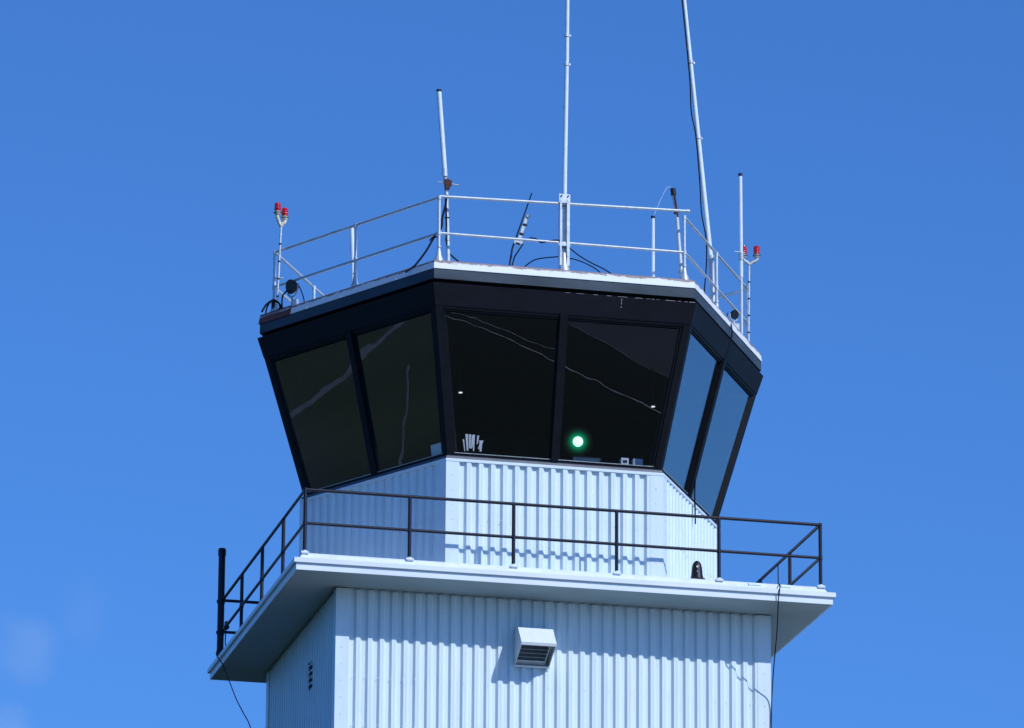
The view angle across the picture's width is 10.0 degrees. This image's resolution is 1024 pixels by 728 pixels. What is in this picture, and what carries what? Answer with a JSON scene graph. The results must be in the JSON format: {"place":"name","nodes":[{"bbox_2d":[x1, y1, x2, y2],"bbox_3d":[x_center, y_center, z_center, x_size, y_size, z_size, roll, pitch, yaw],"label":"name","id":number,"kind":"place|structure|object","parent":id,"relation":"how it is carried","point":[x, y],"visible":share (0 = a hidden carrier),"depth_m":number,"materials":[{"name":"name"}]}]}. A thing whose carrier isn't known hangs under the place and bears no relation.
{"place":"outdoors","nodes":[
{"label":"outdoors","id":0,"kind":"place"},
{"bbox_2d":[462,434,482,453],"bbox_3d":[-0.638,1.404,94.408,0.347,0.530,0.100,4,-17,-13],"label":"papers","id":1,"kind":"object","parent":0,"point":[471,442],"visible":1,"depth_m":94.41,"materials":[{"name":"white paper"}]},
{"bbox_2d":[0,0,1023,727],"label":"sky","id":2,"kind":"structure","parent":0,"point":[149,149],"materials":[{"name":"blue"}]},
{"bbox_2d":[571,455,601,462],"bbox_3d":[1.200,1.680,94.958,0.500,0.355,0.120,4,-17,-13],"label":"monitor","id":3,"kind":"object","parent":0,"point":[586,458],"visible":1,"depth_m":94.95,"materials":[{"name":"plastic"}]},
{"label":"ground","id":4,"kind":"structure","parent":0,"visible":0},
{"bbox_2d":[207,194,835,727],"bbox_3d":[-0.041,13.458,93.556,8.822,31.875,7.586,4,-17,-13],"label":"control tower","id":5,"kind":"structure","parent":4,"relation":"on","point":[521,570],"depth_m":94.22,"materials":[{"name":"metal"}]},
{"bbox_2d":[216,548,225,655],"bbox_3d":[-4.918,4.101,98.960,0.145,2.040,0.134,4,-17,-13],"label":"black pole","id":6,"kind":"object","parent":5,"relation":"on","point":[221,594],"visible":0.94,"depth_m":98.94,"materials":[{"name":"metal"}]},
{"bbox_2d":[223,621,228,629],"bbox_3d":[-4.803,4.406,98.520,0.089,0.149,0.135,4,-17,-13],"label":"rail clamp","id":7,"kind":"object","parent":5,"relation":"attached to","point":[225,627],"visible":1,"depth_m":98.47,"materials":[{"name":"metal"}]},
{"bbox_2d":[216,647,250,727],"bbox_3d":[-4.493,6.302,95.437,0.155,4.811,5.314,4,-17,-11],"label":"ground wire","id":8,"kind":"object","parent":5,"relation":"hanging from","point":[232,688],"visible":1,"depth_m":96.16,"materials":[{"name":"black rubber"}]},
{"bbox_2d":[261,299,281,312],"bbox_3d":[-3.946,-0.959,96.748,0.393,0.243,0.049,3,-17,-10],"label":"cable loop","id":9,"kind":"object","parent":5,"relation":"on","point":[268,302],"visible":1,"depth_m":96.75,"materials":[{"name":"black rubber"}]},
{"bbox_2d":[274,202,288,309],"bbox_3d":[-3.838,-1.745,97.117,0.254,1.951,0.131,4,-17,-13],"label":"obstruction light","id":10,"kind":"object","parent":5,"relation":"on","point":[277,212],"visible":1,"depth_m":97.27,"materials":[{"name":"metal"}]},
{"bbox_2d":[286,279,298,304],"bbox_3d":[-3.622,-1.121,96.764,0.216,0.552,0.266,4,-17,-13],"label":"floodlight","id":11,"kind":"object","parent":5,"relation":"on","point":[292,286],"visible":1,"depth_m":96.73,"materials":[{"name":"plastic"}]},
{"bbox_2d":[281,290,287,307],"bbox_3d":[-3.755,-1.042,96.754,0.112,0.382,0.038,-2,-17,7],"label":"floodlight cable","id":12,"kind":"object","parent":11,"relation":"hanging from","point":[282,298],"visible":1,"depth_m":96.76,"materials":[{"name":"black rubber"}]},
{"bbox_2d":[350,227,353,281],"bbox_3d":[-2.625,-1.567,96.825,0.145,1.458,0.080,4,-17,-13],"label":"stub pipe","id":13,"kind":"object","parent":5,"relation":"on","point":[352,246],"visible":0.38,"depth_m":96.90,"materials":[{"name":"metal"}]},
{"bbox_2d":[265,305,446,495],"bbox_3d":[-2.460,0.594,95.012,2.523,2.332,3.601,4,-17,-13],"label":"window frame","id":14,"kind":"structure","parent":5,"relation":"in","point":[272,364],"depth_m":95.21,"materials":[{"name":"black metal"}]},
{"bbox_2d":[431,443,441,455],"bbox_3d":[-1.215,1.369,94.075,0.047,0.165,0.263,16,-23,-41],"label":"notice sheet","id":15,"kind":"object","parent":5,"relation":"attached to","point":[436,449],"visible":1,"depth_m":94.07,"materials":[{"name":"paper"}]},
{"bbox_2d":[436,89,458,260],"bbox_3d":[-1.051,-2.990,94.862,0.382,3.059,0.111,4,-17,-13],"label":"corner antenna","id":16,"kind":"object","parent":5,"relation":"on","point":[448,184],"visible":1,"depth_m":94.90,"materials":[{"name":"metal"}]},
{"bbox_2d":[405,198,447,272],"bbox_3d":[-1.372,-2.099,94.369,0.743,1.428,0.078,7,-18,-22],"label":"antenna cable","id":17,"kind":"object","parent":16,"relation":"attached to","point":[423,254],"visible":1,"depth_m":94.34,"materials":[{"name":"black rubber"}]},
{"bbox_2d":[445,205,459,261],"bbox_3d":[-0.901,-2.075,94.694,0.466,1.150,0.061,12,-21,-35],"label":"antenna cable","id":18,"kind":"object","parent":16,"relation":"attached to","point":[451,255],"visible":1,"depth_m":94.57,"materials":[{"name":"black rubber"}]},
{"bbox_2d":[458,354,462,392],"bbox_3d":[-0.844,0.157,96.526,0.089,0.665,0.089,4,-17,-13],"label":"ceiling lamp","id":19,"kind":"object","parent":5,"relation":"hanging from","point":[460,389],"visible":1,"depth_m":96.50,"materials":[{"name":"plastic"}]},
{"bbox_2d":[509,193,531,265],"bbox_3d":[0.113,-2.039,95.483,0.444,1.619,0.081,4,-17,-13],"label":"strut antenna","id":20,"kind":"object","parent":5,"relation":"on","point":[521,233],"visible":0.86,"depth_m":95.49,"materials":[{"name":"metal"}]},
{"bbox_2d":[524,256,600,272],"bbox_3d":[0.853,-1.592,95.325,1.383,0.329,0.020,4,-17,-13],"label":"roof cable","id":21,"kind":"object","parent":5,"relation":"on","point":[557,256],"visible":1,"depth_m":95.33,"materials":[{"name":"black rubber"}]},
{"bbox_2d":[436,305,690,469],"bbox_3d":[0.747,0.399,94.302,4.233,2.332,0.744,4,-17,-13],"label":"window frame","id":22,"kind":"structure","parent":5,"relation":"in","point":[681,337],"depth_m":94.26,"materials":[{"name":"black metal"}]},
{"bbox_2d":[562,0,570,193],"bbox_3d":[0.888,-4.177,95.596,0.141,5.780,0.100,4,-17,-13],"label":"tall mast","id":23,"kind":"object","parent":5,"relation":"on","point":[566,63],"visible":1,"depth_m":95.61,"materials":[{"name":"metal"}]},
{"bbox_2d":[529,237,610,272],"bbox_3d":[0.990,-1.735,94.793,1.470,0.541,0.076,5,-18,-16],"label":"rail cable","id":24,"kind":"object","parent":5,"relation":"on","point":[574,252],"visible":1,"depth_m":94.80,"materials":[{"name":"black rubber"}]},
{"bbox_2d":[563,427,592,455],"bbox_3d":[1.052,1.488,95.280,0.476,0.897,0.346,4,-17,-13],"label":"signal lamp","id":25,"kind":"object","parent":5,"relation":"on","point":[577,441],"visible":0.97,"depth_m":95.26,"materials":[{"name":"glass"}]},
{"bbox_2d":[619,458,628,463],"bbox_3d":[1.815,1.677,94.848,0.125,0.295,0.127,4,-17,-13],"label":"equipment box","id":26,"kind":"object","parent":5,"relation":"on","point":[623,460],"visible":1,"depth_m":94.83,"materials":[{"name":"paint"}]},
{"bbox_2d":[632,459,642,464],"bbox_3d":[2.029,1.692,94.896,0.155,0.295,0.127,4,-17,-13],"label":"equipment box","id":27,"kind":"object","parent":5,"relation":"on","point":[637,461],"visible":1,"depth_m":94.87,"materials":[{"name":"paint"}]},
{"bbox_2d":[650,368,655,406],"bbox_3d":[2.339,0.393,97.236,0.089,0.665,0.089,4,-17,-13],"label":"ceiling lamp","id":28,"kind":"object","parent":5,"relation":"hanging from","point":[652,404],"visible":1,"depth_m":97.22,"materials":[{"name":"plastic"}]},
{"bbox_2d":[651,188,666,276],"bbox_3d":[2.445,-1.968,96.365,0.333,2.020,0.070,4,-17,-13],"label":"short antenna","id":29,"kind":"object","parent":5,"relation":"on","point":[652,246],"visible":0.9,"depth_m":96.31,"materials":[{"name":"metal"}]},
{"bbox_2d":[670,188,682,278],"bbox_3d":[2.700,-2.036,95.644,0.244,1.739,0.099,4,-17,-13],"label":"capped pole","id":30,"kind":"object","parent":5,"relation":"on","point":[677,224],"visible":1,"depth_m":95.65,"materials":[{"name":"metal"}]},
{"bbox_2d":[691,561,704,578],"bbox_3d":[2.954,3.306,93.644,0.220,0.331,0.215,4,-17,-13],"label":"dome camera","id":31,"kind":"object","parent":5,"relation":"on","point":[696,572],"visible":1,"depth_m":93.56,"materials":[{"name":"plastic"}]},
{"bbox_2d":[683,0,714,301],"bbox_3d":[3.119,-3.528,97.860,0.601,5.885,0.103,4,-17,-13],"label":"leaning mast","id":32,"kind":"object","parent":5,"relation":"on","point":[711,267],"visible":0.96,"depth_m":97.78,"materials":[{"name":"metal"}]},
{"bbox_2d":[681,0,706,291],"bbox_3d":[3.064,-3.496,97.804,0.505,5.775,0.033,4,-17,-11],"label":"mast cable","id":33,"kind":"object","parent":32,"relation":"attached to","point":[696,141],"visible":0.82,"depth_m":97.87,"materials":[{"name":"black rubber"}]},
{"bbox_2d":[661,325,755,523],"bbox_3d":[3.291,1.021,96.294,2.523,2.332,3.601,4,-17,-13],"label":"window frame","id":34,"kind":"structure","parent":5,"relation":"in","point":[721,367],"depth_m":96.55,"materials":[{"name":"black metal"}]},
{"bbox_2d":[694,324,732,523],"bbox_3d":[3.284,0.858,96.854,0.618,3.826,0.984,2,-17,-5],"label":"drop cable","id":35,"kind":"object","parent":5,"relation":"attached to","point":[704,444],"visible":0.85,"depth_m":96.24,"materials":[{"name":"black rubber"}]},
{"bbox_2d":[709,395,745,513],"bbox_3d":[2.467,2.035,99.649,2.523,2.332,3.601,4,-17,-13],"label":"window frame","id":36,"kind":"structure","parent":5,"relation":"in","point":[745,395],"depth_m":98.20,"materials":[{"name":"black metal"}]},
{"bbox_2d":[729,310,738,328],"bbox_3d":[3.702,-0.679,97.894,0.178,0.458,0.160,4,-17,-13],"label":"floodlight","id":37,"kind":"object","parent":5,"relation":"on","point":[733,314],"visible":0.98,"depth_m":97.87,"materials":[{"name":"metal"}]},
{"bbox_2d":[735,173,743,333],"bbox_3d":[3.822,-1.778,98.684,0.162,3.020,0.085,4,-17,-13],"label":"stick antenna","id":38,"kind":"object","parent":5,"relation":"on","point":[741,255],"visible":1,"depth_m":98.70,"materials":[{"name":"metal"}]},
{"bbox_2d":[743,246,760,341],"bbox_3d":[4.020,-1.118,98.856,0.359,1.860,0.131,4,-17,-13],"label":"obstruction light","id":39,"kind":"object","parent":5,"relation":"on","point":[756,252],"visible":1,"depth_m":98.99,"materials":[{"name":"metal"}]},
{"bbox_2d":[771,565,779,727],"bbox_3d":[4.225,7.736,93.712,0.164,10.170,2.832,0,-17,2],"label":"ground wire","id":40,"kind":"object","parent":5,"relation":"hanging from","point":[775,645],"visible":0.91,"depth_m":93.74,"materials":[{"name":"black rubber"}]}
]}

